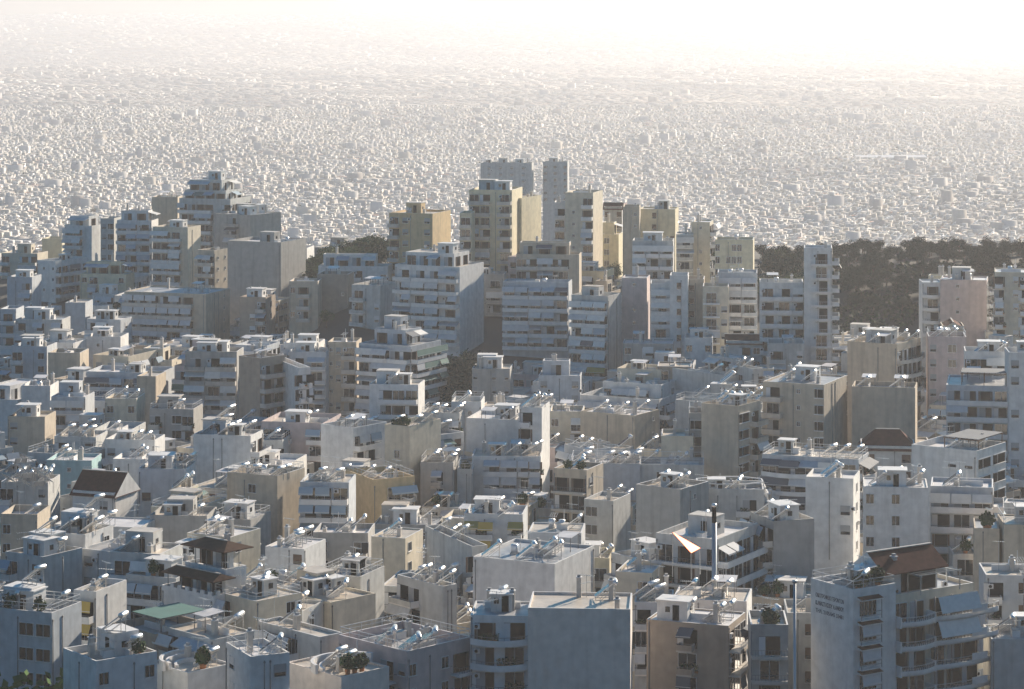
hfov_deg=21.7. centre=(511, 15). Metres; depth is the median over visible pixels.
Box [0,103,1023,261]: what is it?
distant roof clutter
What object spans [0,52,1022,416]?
ground
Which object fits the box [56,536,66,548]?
solar water heater
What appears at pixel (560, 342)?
balcony door
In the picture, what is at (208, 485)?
apartment block
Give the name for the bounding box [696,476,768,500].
ring pergola
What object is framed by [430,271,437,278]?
balcony door
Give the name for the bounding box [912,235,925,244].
pine tree
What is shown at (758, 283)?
tree
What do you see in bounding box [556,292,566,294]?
balcony door
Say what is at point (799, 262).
tree
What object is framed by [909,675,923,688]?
balcony door
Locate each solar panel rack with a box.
[0,472,15,492]
[12,461,27,481]
[14,457,27,474]
[20,452,35,472]
[21,472,33,489]
[29,465,45,486]
[32,480,45,497]
[36,472,52,493]
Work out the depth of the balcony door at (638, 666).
358.45 m
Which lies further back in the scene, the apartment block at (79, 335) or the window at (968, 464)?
the apartment block at (79, 335)
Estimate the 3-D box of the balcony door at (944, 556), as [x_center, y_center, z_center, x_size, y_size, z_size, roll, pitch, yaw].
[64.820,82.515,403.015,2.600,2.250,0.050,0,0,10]
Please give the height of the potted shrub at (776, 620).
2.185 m
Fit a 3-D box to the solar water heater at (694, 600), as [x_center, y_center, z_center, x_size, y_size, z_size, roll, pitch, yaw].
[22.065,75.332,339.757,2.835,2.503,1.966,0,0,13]
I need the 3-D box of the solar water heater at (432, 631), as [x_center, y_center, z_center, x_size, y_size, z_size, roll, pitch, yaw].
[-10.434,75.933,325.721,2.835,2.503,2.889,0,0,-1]
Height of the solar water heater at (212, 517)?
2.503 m
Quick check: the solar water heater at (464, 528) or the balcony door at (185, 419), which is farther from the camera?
the balcony door at (185, 419)
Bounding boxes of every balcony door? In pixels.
[0,488,13,502]
[2,256,9,261]
[2,267,9,272]
[3,314,12,320]
[3,326,12,333]
[3,338,12,345]
[5,559,17,578]
[12,352,22,360]
[12,366,22,373]
[15,323,25,332]
[20,257,27,262]
[22,283,29,289]
[29,257,36,262]
[34,324,43,332]
[55,443,67,450]
[56,277,60,283]
[56,288,61,294]
[56,416,64,424]
[62,265,67,272]
[62,276,67,283]
[69,275,73,282]
[71,408,82,410]
[74,240,81,245]
[74,250,81,255]
[75,275,79,281]
[75,285,79,292]
[82,602,92,616]
[82,624,92,639]
[87,323,94,329]
[89,277,97,283]
[114,560,130,575]
[118,235,125,239]
[118,245,125,251]
[124,379,134,387]
[126,295,134,302]
[127,582,141,598]
[127,605,141,619]
[128,256,136,260]
[128,267,136,272]
[140,225,148,230]
[140,246,148,251]
[140,266,148,272]
[143,584,158,600]
[149,296,157,303]
[150,416,159,424]
[151,357,155,365]
[153,242,160,248]
[153,253,160,259]
[153,275,160,281]
[160,296,169,303]
[161,243,169,249]
[162,254,169,259]
[168,634,178,650]
[172,232,179,238]
[172,276,179,281]
[172,333,179,337]
[176,371,184,379]
[178,452,188,460]
[179,214,187,219]
[181,431,193,440]
[182,416,192,425]
[183,298,192,304]
[183,322,192,328]
[184,310,191,316]
[188,204,194,209]
[188,214,195,220]
[189,377,200,379]
[189,392,200,395]
[190,358,200,366]
[196,204,204,210]
[198,267,204,273]
[205,205,212,210]
[205,225,212,230]
[205,235,212,241]
[206,256,213,262]
[206,278,213,284]
[207,358,219,365]
[207,406,219,409]
[208,387,218,395]
[222,205,229,210]
[223,378,234,381]
[223,393,234,395]
[225,601,229,616]
[230,218,235,223]
[252,440,255,451]
[256,315,265,323]
[257,302,265,309]
[257,326,265,334]
[258,438,261,451]
[261,379,270,388]
[261,394,270,403]
[262,365,269,374]
[262,408,270,416]
[263,429,274,437]
[274,364,282,373]
[274,378,282,387]
[274,392,282,402]
[274,407,282,414]
[279,429,289,437]
[285,636,297,653]
[292,358,303,363]
[295,375,306,386]
[295,389,303,400]
[298,287,308,293]
[299,299,307,306]
[299,311,307,318]
[300,506,315,517]
[301,487,314,498]
[302,374,314,385]
[302,389,314,400]
[303,403,313,411]
[309,430,320,440]
[309,446,320,455]
[311,363,321,366]
[311,372,321,380]
[313,462,320,471]
[314,404,322,408]
[317,488,331,499]
[317,506,331,517]
[333,488,347,499]
[333,506,347,517]
[343,375,354,383]
[344,347,354,355]
[344,361,353,369]
[344,389,354,396]
[344,403,353,409]
[353,542,368,556]
[354,271,361,279]
[354,290,362,297]
[354,302,362,310]
[354,436,362,446]
[354,451,363,457]
[355,315,362,322]
[359,362,368,371]
[359,381,368,384]
[366,433,374,444]
[366,449,374,460]
[379,390,391,399]
[380,350,389,358]
[380,405,390,414]
[380,658,392,680]
[384,592,396,605]
[384,613,395,623]
[388,488,400,499]
[390,217,398,223]
[390,229,398,235]
[390,240,398,246]
[390,251,398,258]
[391,351,399,359]
[392,406,404,414]
[393,390,404,399]
[397,583,407,600]
[399,270,408,276]
[399,282,408,289]
[399,294,408,302]
[400,351,410,362]
[400,365,409,371]
[401,493,412,499]
[405,406,417,414]
[406,390,417,399]
[408,608,419,623]
[409,586,418,601]
[412,351,416,359]
[412,364,416,373]
[415,296,424,303]
[415,320,424,328]
[416,270,423,277]
[425,390,428,399]
[429,309,438,316]
[429,322,438,329]
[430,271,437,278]
[430,488,442,497]
[431,472,442,484]
[445,310,454,317]
[446,284,454,291]
[453,651,468,672]
[454,676,467,688]
[460,242,470,248]
[461,218,469,224]
[461,230,469,236]
[466,557,472,572]
[466,577,472,592]
[469,206,478,211]
[470,194,478,200]
[471,529,486,534]
[474,623,495,639]
[476,647,494,665]
[476,671,493,688]
[480,195,489,200]
[480,206,489,212]
[480,218,489,224]
[480,230,489,236]
[480,242,489,248]
[485,467,498,471]
[490,281,499,287]
[490,305,499,312]
[500,195,508,201]
[500,206,508,213]
[500,218,508,224]
[500,230,509,235]
[500,242,509,248]
[500,253,508,260]
[500,265,507,272]
[502,468,515,471]
[503,485,515,488]
[504,288,514,294]
[504,315,514,320]
[504,341,514,344]
[504,623,524,640]
[504,647,523,664]
[504,671,523,688]
[507,523,522,537]
[513,379,523,386]
[516,259,525,266]
[516,271,525,278]
[516,462,527,473]
[516,478,528,490]
[517,288,527,295]
[517,317,527,320]
[517,331,527,333]
[517,338,527,345]
[518,412,531,424]
[518,429,531,441]
[526,380,533,386]
[527,259,536,266]
[527,272,536,278]
[528,462,541,471]
[528,478,541,490]
[530,292,540,295]
[530,330,540,333]
[543,292,553,295]
[543,306,553,308]
[543,326,553,333]
[543,344,553,346]
[548,260,557,266]
[550,470,552,481]
[550,486,552,497]
[555,209,564,215]
[555,220,563,226]
[555,232,563,237]
[555,477,568,490]
[555,494,568,508]
[555,512,568,522]
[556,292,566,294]
[556,314,566,321]
[557,301,566,308]
[557,339,566,346]
[558,260,568,268]
[558,272,567,278]
[570,434,579,442]
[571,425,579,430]
[571,478,585,492]
[572,328,582,335]
[572,342,582,349]
[572,354,581,362]
[572,495,584,509]
[572,513,583,522]
[582,210,591,216]
[582,222,591,228]
[582,237,591,240]
[583,198,591,204]
[583,245,591,252]
[583,278,592,284]
[585,304,594,310]
[585,316,594,323]
[585,343,594,349]
[594,568,606,580]
[597,303,606,310]
[597,317,606,324]
[597,329,606,337]
[597,342,606,350]
[597,356,606,363]
[597,369,606,376]
[612,562,621,576]
[632,610,650,626]
[632,631,646,648]
[632,654,646,670]
[642,348,653,357]
[647,259,657,266]
[648,271,656,278]
[655,322,665,324]
[655,329,665,337]
[658,543,673,561]
[660,420,663,429]
[661,272,670,278]
[662,259,670,266]
[662,371,668,381]
[663,565,673,582]
[665,403,669,414]
[677,629,696,648]
[678,546,694,563]
[678,567,694,584]
[678,652,696,669]
[678,676,696,688]
[680,254,689,256]
[680,262,689,268]
[699,569,711,585]
[700,548,711,565]
[706,293,716,302]
[706,306,716,315]
[706,319,716,329]
[719,549,725,561]
[719,569,725,583]
[726,546,733,561]
[726,567,733,574]
[730,297,740,299]
[730,305,740,312]
[730,322,740,325]
[730,629,734,649]
[730,653,733,673]
[730,677,733,688]
[734,540,741,558]
[735,563,741,578]
[735,623,739,645]
[735,654,739,667]
[735,678,739,688]
[739,348,749,355]
[740,619,745,641]
[740,650,745,664]
[743,500,755,511]
[743,536,749,555]
[743,560,749,576]
[743,581,749,587]
[744,284,754,286]
[744,305,754,312]
[744,318,754,325]
[751,535,757,551]
[751,557,757,572]
[751,578,757,592]
[752,410,758,421]
[752,427,758,438]
[752,444,758,454]
[752,460,757,471]
[754,604,769,609]
[759,524,764,541]
[759,554,764,562]
[759,575,764,581]
[759,636,779,654]
[759,686,779,688]
[760,660,779,679]
[762,288,772,296]
[762,302,773,309]
[762,316,773,323]
[762,329,772,337]
[762,466,775,472]
[763,342,766,350]
[765,527,772,541]
[765,548,772,561]
[766,387,779,397]
[767,403,778,413]
[767,419,778,429]
[768,435,778,445]
[771,351,782,359]
[776,467,789,473]
[776,479,789,491]
[778,289,789,296]
[778,316,789,323]
[779,302,789,310]
[779,329,789,337]
[790,462,804,473]
[790,486,804,491]
[792,303,803,312]
[792,330,803,338]
[793,316,802,322]
[799,505,804,509]
[815,254,826,263]
[815,281,826,291]
[815,295,826,304]
[815,308,826,318]
[815,322,826,332]
[816,267,826,277]
[816,335,826,345]
[816,349,826,359]
[842,464,855,469]
[862,466,865,475]
[896,602,906,621]
[896,628,905,645]
[896,652,907,670]
[896,677,907,688]
[897,350,901,360]
[897,365,901,374]
[902,349,905,360]
[902,364,906,374]
[907,348,910,359]
[907,363,910,374]
[909,626,924,644]
[909,650,924,668]
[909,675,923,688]
[910,600,923,620]
[911,346,915,358]
[911,362,915,373]
[916,345,919,356]
[916,361,919,371]
[916,376,919,386]
[927,287,937,294]
[927,299,937,307]
[927,312,937,320]
[927,325,937,331]
[929,598,944,615]
[929,622,944,639]
[930,645,944,663]
[931,670,943,688]
[932,514,949,526]
[932,534,949,546]
[934,503,947,506]
[940,554,946,562]
[946,667,961,686]
[947,422,960,432]
[947,643,960,661]
[948,390,959,399]
[948,413,959,416]
[954,504,968,507]
[954,514,969,527]
[954,534,967,545]
[962,640,976,659]
[962,664,976,682]
[963,390,975,400]
[963,407,976,416]
[964,423,975,429]
[965,359,978,366]
[974,504,990,508]
[978,391,992,400]
[978,424,992,430]
[979,359,991,367]
[979,407,991,417]
[984,583,1002,599]
[985,605,1001,621]
[993,277,1004,286]
[993,303,1003,313]
[993,316,1003,326]
[993,330,1004,333]
[994,290,1003,299]
[994,391,1006,401]
[994,408,1006,417]
[994,424,1006,434]
[1014,487,1023,497]
[1018,290,1023,300]
[1018,317,1023,326]
[1019,303,1023,313]
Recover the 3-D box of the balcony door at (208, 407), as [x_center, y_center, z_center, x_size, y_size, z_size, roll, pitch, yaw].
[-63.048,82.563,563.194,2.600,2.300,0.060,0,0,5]
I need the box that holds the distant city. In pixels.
[0,12,1023,265]
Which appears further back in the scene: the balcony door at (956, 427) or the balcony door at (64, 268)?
the balcony door at (64, 268)
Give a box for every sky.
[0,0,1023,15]
[338,0,461,5]
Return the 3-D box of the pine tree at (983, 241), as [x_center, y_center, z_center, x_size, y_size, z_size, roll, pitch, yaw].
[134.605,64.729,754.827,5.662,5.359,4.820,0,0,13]
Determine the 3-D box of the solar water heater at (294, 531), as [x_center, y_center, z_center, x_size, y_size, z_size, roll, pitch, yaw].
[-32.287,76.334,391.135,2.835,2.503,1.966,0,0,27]
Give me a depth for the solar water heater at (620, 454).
470.77 m
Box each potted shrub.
[2,592,16,608]
[32,596,46,611]
[130,638,146,653]
[147,558,159,575]
[194,647,209,668]
[195,646,209,668]
[196,648,210,667]
[340,652,354,674]
[351,656,362,673]
[354,652,369,671]
[391,417,399,424]
[396,418,403,425]
[402,415,410,425]
[431,493,440,504]
[460,462,469,468]
[516,495,525,504]
[518,491,527,504]
[518,492,527,504]
[537,496,546,507]
[562,459,572,468]
[576,460,586,469]
[758,583,769,596]
[759,582,770,596]
[761,608,775,623]
[764,609,776,623]
[769,611,780,623]
[771,578,783,596]
[851,575,865,588]
[859,571,870,587]
[870,565,884,585]
[960,538,971,553]
[978,512,991,527]
[980,510,991,527]
[985,512,995,527]
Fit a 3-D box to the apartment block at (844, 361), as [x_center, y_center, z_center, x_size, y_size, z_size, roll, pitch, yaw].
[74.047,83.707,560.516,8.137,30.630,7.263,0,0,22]
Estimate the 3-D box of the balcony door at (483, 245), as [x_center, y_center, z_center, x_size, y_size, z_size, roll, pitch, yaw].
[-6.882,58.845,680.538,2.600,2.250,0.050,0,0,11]
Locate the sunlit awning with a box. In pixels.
[672,532,700,579]
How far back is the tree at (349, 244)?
720.26 m
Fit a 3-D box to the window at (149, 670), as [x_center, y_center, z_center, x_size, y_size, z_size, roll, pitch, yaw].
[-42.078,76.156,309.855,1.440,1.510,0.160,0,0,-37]
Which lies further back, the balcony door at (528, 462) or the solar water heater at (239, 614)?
the balcony door at (528, 462)
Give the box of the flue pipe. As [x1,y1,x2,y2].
[711,503,716,591]
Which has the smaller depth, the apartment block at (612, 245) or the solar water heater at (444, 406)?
the solar water heater at (444, 406)
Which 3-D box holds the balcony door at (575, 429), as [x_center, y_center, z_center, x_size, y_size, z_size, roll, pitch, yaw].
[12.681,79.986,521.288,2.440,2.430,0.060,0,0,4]
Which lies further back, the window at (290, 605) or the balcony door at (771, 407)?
the balcony door at (771, 407)
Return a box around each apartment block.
[0,243,47,278]
[0,305,23,364]
[0,356,10,381]
[0,378,36,435]
[0,427,7,445]
[0,431,19,469]
[0,458,43,543]
[0,467,59,527]
[0,528,81,599]
[0,580,4,593]
[0,581,81,688]
[1,505,49,572]
[7,269,40,315]
[8,400,55,457]
[10,334,56,380]
[14,306,69,344]
[21,372,58,410]
[27,439,109,469]
[37,253,86,302]
[42,230,64,258]
[45,302,64,315]
[46,328,86,347]
[46,443,101,495]
[48,347,88,380]
[49,380,94,434]
[50,507,112,548]
[54,366,90,390]
[54,424,107,450]
[54,516,154,538]
[60,468,137,520]
[61,214,100,260]
[63,623,156,688]
[65,295,92,334]
[69,412,113,429]
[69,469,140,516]
[72,331,83,337]
[73,578,126,644]
[80,253,134,298]
[82,538,124,585]
[84,309,131,339]
[84,358,173,395]
[85,325,128,369]
[92,283,124,304]
[93,295,108,316]
[93,344,163,367]
[95,389,122,421]
[95,421,145,436]
[101,216,120,260]
[105,388,144,421]
[105,426,164,470]
[107,526,182,579]
[109,292,124,308]
[112,602,205,659]
[113,448,148,484]
[115,203,159,285]
[115,288,135,315]
[122,277,229,340]
[125,268,147,288]
[126,552,193,619]
[129,336,172,348]
[137,366,165,432]
[138,451,195,517]
[143,337,181,366]
[146,487,225,517]
[148,394,202,442]
[149,218,200,286]
[150,495,216,542]
[152,191,182,224]
[152,606,253,660]
[157,642,225,688]
[161,531,253,618]
[164,334,181,339]
[164,334,212,354]
[165,437,190,450]
[171,337,205,401]
[171,477,207,494]
[172,335,203,355]
[175,538,201,564]
[176,435,192,460]
[177,170,250,248]
[183,338,243,419]
[187,511,260,573]
[193,416,270,483]
[194,247,227,287]
[198,465,240,500]
[205,570,301,629]
[215,203,280,247]
[216,496,270,554]
[225,627,289,688]
[227,458,304,542]
[228,231,305,324]
[230,318,239,342]
[230,335,272,346]
[232,416,268,429]
[235,332,286,357]
[239,346,284,418]
[240,286,275,340]
[244,341,261,354]
[246,557,302,592]
[250,334,282,340]
[252,610,342,660]
[261,409,340,473]
[263,429,289,453]
[263,449,306,475]
[265,524,325,571]
[266,288,288,337]
[274,333,327,351]
[279,352,314,411]
[282,333,324,357]
[288,341,328,412]
[289,276,321,337]
[289,586,323,626]
[290,640,388,688]
[296,565,375,632]
[298,466,355,537]
[306,245,313,258]
[307,462,313,473]
[313,512,374,568]
[315,236,347,255]
[317,266,353,317]
[318,246,391,283]
[320,550,383,625]
[321,413,386,473]
[328,328,361,415]
[339,613,472,688]
[340,457,370,473]
[341,414,390,422]
[344,460,418,522]
[345,410,368,417]
[349,276,394,329]
[354,314,449,414]
[366,551,424,570]
[369,368,424,420]
[371,525,422,582]
[375,501,443,543]
[384,562,462,623]
[385,417,440,514]
[385,569,456,632]
[387,201,450,276]
[392,242,483,356]
[420,449,457,515]
[420,491,465,515]
[422,402,464,450]
[425,524,487,597]
[441,428,463,450]
[442,443,472,461]
[443,503,469,533]
[451,391,484,450]
[457,456,473,509]
[457,582,472,614]
[457,612,469,635]
[459,211,474,261]
[464,495,527,547]
[466,402,520,451]
[468,179,521,277]
[470,587,529,688]
[472,353,512,401]
[472,439,543,503]
[473,531,593,605]
[484,266,506,316]
[485,391,507,406]
[493,393,504,406]
[501,500,510,504]
[502,275,571,358]
[504,394,559,409]
[505,395,530,399]
[508,255,515,278]
[513,360,542,386]
[513,386,532,397]
[514,491,553,516]
[515,500,553,530]
[516,236,581,293]
[518,390,549,499]
[519,190,540,250]
[528,513,584,544]
[528,574,631,688]
[531,369,591,396]
[539,353,581,402]
[550,396,583,443]
[550,402,565,407]
[550,440,564,447]
[550,443,563,499]
[551,461,602,522]
[552,398,576,404]
[554,195,564,240]
[555,436,610,465]
[565,184,602,266]
[568,285,621,382]
[571,445,640,499]
[577,387,684,442]
[580,400,658,449]
[582,261,619,288]
[584,487,630,551]
[585,540,614,591]
[591,442,635,455]
[595,269,620,292]
[595,369,616,389]
[601,266,621,292]
[601,536,655,590]
[603,202,623,231]
[603,213,622,277]
[603,371,675,397]
[616,550,662,688]
[617,359,661,382]
[622,265,649,364]
[623,203,640,275]
[623,330,673,364]
[623,490,635,538]
[632,231,673,338]
[632,573,673,688]
[636,433,660,456]
[636,471,708,537]
[640,447,703,482]
[641,199,678,271]
[647,594,747,688]
[649,351,695,368]
[651,280,669,338]
[651,511,767,593]
[657,354,691,383]
[661,418,692,456]
[670,272,688,359]
[672,367,742,396]
[674,574,751,684]
[675,392,762,467]
[676,224,693,275]
[685,327,712,368]
[688,400,701,456]
[689,268,704,332]
[692,213,721,282]
[693,381,740,397]
[698,344,749,372]
[701,392,770,480]
[703,275,728,353]
[703,476,763,521]
[715,232,753,282]
[718,263,756,333]
[721,384,761,401]
[724,333,763,365]
[729,358,762,390]
[739,499,813,587]
[744,371,781,395]
[748,608,787,688]
[752,573,810,609]
[755,355,778,380]
[760,272,803,364]
[760,364,846,451]
[760,437,878,532]
[764,487,780,510]
[767,333,803,376]
[784,594,810,688]
[804,241,841,368]
[806,465,859,576]
[811,542,998,688]
[821,363,846,374]
[832,331,846,370]
[833,327,857,340]
[841,339,852,370]
[844,322,875,337]
[847,328,924,450]
[852,373,916,451]
[858,428,914,477]
[860,530,862,556]
[863,464,927,554]
[881,326,909,335]
[912,429,1006,541]
[917,414,945,438]
[917,437,927,442]
[919,275,939,377]
[921,387,925,422]
[926,326,965,420]
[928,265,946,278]
[928,392,945,426]
[930,474,1005,574]
[938,318,965,331]
[940,266,993,346]
[944,536,972,581]
[946,364,1007,462]
[964,339,1004,375]
[973,518,999,640]
[977,651,983,688]
[979,550,1023,651]
[983,612,1023,688]
[985,322,993,338]
[988,334,1014,346]
[993,259,1023,346]
[997,503,1023,562]
[1001,498,1023,513]
[1005,340,1023,472]
[1006,463,1023,498]
[1006,472,1020,498]
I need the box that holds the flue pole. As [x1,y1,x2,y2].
[792,580,796,688]
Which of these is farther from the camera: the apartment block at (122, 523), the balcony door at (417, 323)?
the balcony door at (417, 323)
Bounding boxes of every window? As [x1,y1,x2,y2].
[2,524,10,533]
[2,543,10,552]
[10,422,17,429]
[10,437,17,444]
[18,622,33,636]
[18,646,33,660]
[19,671,33,685]
[32,564,39,575]
[35,623,50,637]
[35,648,50,662]
[35,673,50,686]
[37,366,44,372]
[38,353,43,358]
[38,489,45,497]
[81,277,86,282]
[84,556,92,567]
[84,577,92,584]
[98,671,109,685]
[99,501,107,509]
[106,405,113,412]
[107,448,114,455]
[107,464,112,470]
[118,278,123,282]
[128,406,134,412]
[142,493,150,501]
[144,664,155,678]
[228,655,233,670]
[229,680,233,688]
[247,484,255,492]
[250,314,254,319]
[250,326,254,331]
[273,663,286,677]
[286,600,294,613]
[290,287,294,292]
[290,311,294,316]
[293,554,301,564]
[309,613,314,624]
[336,347,340,354]
[336,361,340,367]
[336,375,340,381]
[336,402,340,408]
[374,304,378,309]
[374,316,378,321]
[380,271,385,276]
[394,450,399,458]
[397,663,405,676]
[402,229,407,234]
[402,240,407,245]
[408,541,412,552]
[408,560,411,569]
[408,663,416,676]
[424,218,429,223]
[424,230,429,235]
[424,241,429,246]
[441,655,449,669]
[441,680,448,688]
[455,438,460,446]
[457,581,460,593]
[510,262,515,267]
[510,274,515,278]
[540,381,546,387]
[551,419,558,426]
[572,381,578,388]
[572,395,577,402]
[585,506,597,516]
[585,524,597,534]
[589,476,592,486]
[604,238,608,243]
[604,249,608,254]
[604,388,611,394]
[624,347,630,353]
[635,376,642,382]
[637,581,646,588]
[686,345,691,351]
[689,285,693,291]
[689,298,693,304]
[689,311,693,317]
[705,345,710,351]
[715,244,719,250]
[715,256,719,262]
[721,306,726,312]
[721,319,726,325]
[726,257,730,263]
[737,244,741,250]
[737,257,741,263]
[738,374,742,381]
[753,348,759,354]
[753,361,759,365]
[759,376,762,383]
[797,351,802,358]
[805,624,810,635]
[805,648,810,659]
[805,671,810,683]
[840,506,850,515]
[840,525,850,535]
[859,600,876,617]
[859,626,876,641]
[859,651,877,666]
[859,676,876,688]
[865,494,873,503]
[865,515,873,524]
[865,536,873,546]
[891,516,899,525]
[892,494,899,504]
[892,537,899,546]
[902,455,910,463]
[930,345,935,351]
[930,359,936,366]
[930,374,936,381]
[930,389,936,396]
[948,345,956,352]
[948,359,956,367]
[948,458,956,467]
[964,460,972,469]
[1011,360,1018,368]
[1011,377,1018,384]
[1011,410,1018,417]
[1011,443,1018,450]
[1011,459,1018,466]
[1013,277,1018,282]
[1013,290,1018,296]
[1013,303,1018,309]
[1013,330,1018,336]
[1018,583,1022,593]
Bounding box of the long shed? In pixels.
[853,155,926,160]
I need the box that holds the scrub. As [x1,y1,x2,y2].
[800,259,1023,388]
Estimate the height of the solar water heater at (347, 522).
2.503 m
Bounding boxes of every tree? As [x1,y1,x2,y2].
[0,667,62,688]
[113,302,120,315]
[302,270,317,277]
[306,262,314,269]
[309,250,331,264]
[312,263,321,273]
[317,245,334,254]
[319,309,334,327]
[331,248,364,252]
[338,238,370,249]
[339,245,370,252]
[348,235,378,252]
[362,231,388,262]
[437,352,474,401]
[439,357,473,395]
[447,348,489,380]
[448,365,475,397]
[608,262,622,277]
[754,244,767,255]
[757,253,780,274]
[757,274,773,294]
[759,252,790,276]
[767,246,794,260]
[772,249,797,263]
[773,261,802,278]
[778,265,800,278]
[782,273,803,278]
[788,253,803,269]
[793,244,807,253]
[797,251,803,260]
[829,241,839,248]
[833,245,846,256]
[833,248,842,257]
[833,257,847,270]
[834,244,848,255]
[838,275,861,295]
[840,255,855,266]
[845,247,860,262]
[846,275,868,291]
[847,240,859,251]
[852,249,860,261]
[853,238,870,253]
[857,251,879,264]
[859,242,868,253]
[862,242,879,253]
[864,278,886,292]
[873,245,882,254]
[874,240,884,247]
[878,270,899,285]
[883,249,894,259]
[884,244,898,255]
[896,250,908,262]
[896,277,918,294]
[899,240,913,249]
[905,245,928,261]
[911,256,930,275]
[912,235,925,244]
[913,240,925,248]
[913,276,927,284]
[922,241,935,255]
[923,241,939,255]
[924,265,937,275]
[929,259,943,268]
[932,244,943,257]
[937,247,957,261]
[938,237,948,246]
[941,244,955,260]
[944,245,963,262]
[947,236,961,247]
[950,238,970,254]
[960,256,982,270]
[963,245,974,254]
[966,247,989,258]
[967,246,989,256]
[971,254,987,273]
[979,235,997,247]
[982,240,997,247]
[983,257,1009,272]
[984,242,1002,249]
[986,252,1009,263]
[994,243,1011,255]
[997,237,1013,246]
[1001,252,1010,262]
[1007,246,1018,255]
[1013,244,1023,252]
[1017,248,1023,260]
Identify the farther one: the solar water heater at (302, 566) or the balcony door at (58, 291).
the balcony door at (58, 291)
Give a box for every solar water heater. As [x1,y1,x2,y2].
[0,590,20,608]
[2,462,15,472]
[4,468,21,482]
[9,466,26,481]
[11,405,24,415]
[17,469,33,481]
[22,564,46,584]
[24,502,40,513]
[30,466,46,480]
[35,515,57,534]
[38,468,52,481]
[42,463,54,478]
[45,589,70,610]
[54,448,71,459]
[55,444,68,452]
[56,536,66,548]
[58,515,80,532]
[60,423,75,435]
[71,424,86,436]
[79,515,103,534]
[80,425,96,436]
[84,493,104,511]
[84,574,107,590]
[86,418,95,427]
[97,509,116,524]
[101,610,128,633]
[107,420,120,429]
[108,531,124,547]
[114,385,127,397]
[119,534,141,551]
[125,633,142,655]
[127,388,139,397]
[129,443,144,457]
[132,429,143,439]
[133,446,148,458]
[139,430,152,439]
[149,456,165,467]
[170,398,185,408]
[172,473,188,488]
[177,451,197,467]
[178,470,194,486]
[188,503,204,515]
[193,645,219,666]
[198,514,218,532]
[200,421,215,433]
[204,517,224,534]
[215,404,235,418]
[215,474,226,486]
[216,422,234,434]
[218,610,244,633]
[223,503,237,515]
[234,462,249,471]
[241,408,255,419]
[245,419,256,434]
[246,463,261,473]
[246,562,262,578]
[246,574,269,594]
[247,570,270,590]
[258,632,283,653]
[265,429,280,439]
[266,426,281,439]
[270,465,285,479]
[274,463,291,477]
[279,604,301,625]
[283,527,302,545]
[283,530,304,547]
[285,562,304,582]
[293,525,313,542]
[294,573,309,583]
[302,590,309,609]
[306,411,311,422]
[308,466,327,481]
[323,645,347,667]
[325,467,343,481]
[327,577,348,598]
[331,649,356,671]
[335,517,352,531]
[341,414,353,426]
[349,416,365,427]
[350,513,366,530]
[362,464,376,476]
[374,465,391,478]
[374,624,397,647]
[383,373,396,383]
[383,517,401,535]
[390,414,404,424]
[398,631,421,650]
[410,414,422,428]
[411,562,432,579]
[413,564,425,574]
[415,625,437,648]
[421,504,439,520]
[422,410,437,421]
[424,450,439,461]
[424,491,443,506]
[424,565,444,584]
[425,402,439,411]
[426,448,441,461]
[434,516,451,533]
[435,568,455,585]
[438,404,447,412]
[439,561,459,579]
[440,491,453,506]
[441,419,451,430]
[442,443,451,453]
[442,452,456,466]
[445,448,459,461]
[450,404,463,416]
[451,523,469,541]
[455,523,461,532]
[456,390,470,400]
[457,602,468,621]
[457,607,471,627]
[459,392,471,400]
[470,504,483,512]
[481,539,501,558]
[483,584,508,605]
[491,442,507,455]
[497,500,514,516]
[501,406,514,418]
[505,442,521,455]
[516,491,534,505]
[516,540,536,560]
[521,442,538,455]
[522,394,536,406]
[526,392,540,405]
[526,439,542,453]
[531,393,546,406]
[537,536,557,555]
[541,393,552,404]
[543,539,563,558]
[550,433,558,445]
[568,513,582,530]
[570,435,583,445]
[571,456,585,469]
[572,453,584,468]
[573,446,593,461]
[574,450,591,460]
[580,437,593,447]
[593,399,608,412]
[594,577,617,599]
[596,450,615,462]
[596,543,613,557]
[605,484,622,499]
[608,451,627,466]
[614,401,629,414]
[618,434,632,448]
[622,450,641,462]
[625,447,643,462]
[626,549,646,568]
[632,579,659,599]
[637,399,649,412]
[639,582,666,601]
[642,436,657,448]
[643,449,659,463]
[651,469,669,485]
[664,473,682,488]
[673,451,688,463]
[676,577,697,595]
[678,471,690,486]
[691,597,696,612]
[695,385,709,397]
[701,575,718,595]
[702,601,726,623]
[709,363,723,372]
[710,578,733,598]
[715,390,728,398]
[719,598,735,619]
[720,370,735,383]
[721,390,735,403]
[724,365,737,374]
[725,475,743,488]
[725,477,741,488]
[743,358,753,367]
[747,391,753,398]
[750,386,762,398]
[754,499,773,515]
[756,574,775,595]
[757,603,781,623]
[770,506,789,520]
[779,368,795,381]
[796,593,810,608]
[801,369,816,382]
[819,443,837,457]
[821,460,838,475]
[824,462,843,476]
[833,443,850,457]
[843,561,865,578]
[844,568,869,588]
[846,444,863,458]
[852,332,864,341]
[855,375,871,386]
[867,333,878,341]
[868,470,887,485]
[889,375,905,386]
[897,329,907,341]
[905,329,918,342]
[906,468,924,486]
[917,415,927,427]
[919,417,937,430]
[942,470,961,485]
[946,438,958,447]
[952,535,971,553]
[970,438,987,449]
[974,342,988,350]
[993,612,1015,634]
[995,341,1006,350]
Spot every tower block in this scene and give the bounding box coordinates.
[481,158,533,195]
[543,157,568,240]
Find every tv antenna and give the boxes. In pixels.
[218,609,230,627]
[254,616,263,650]
[256,619,269,654]
[268,592,279,622]
[490,591,503,613]
[581,574,592,596]
[993,541,1000,570]
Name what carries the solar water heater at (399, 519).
on the apartment block at (397, 553)
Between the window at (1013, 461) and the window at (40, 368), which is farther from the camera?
the window at (40, 368)
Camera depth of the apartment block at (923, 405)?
568.79 m
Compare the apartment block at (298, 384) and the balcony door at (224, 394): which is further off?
the balcony door at (224, 394)
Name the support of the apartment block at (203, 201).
on the ground

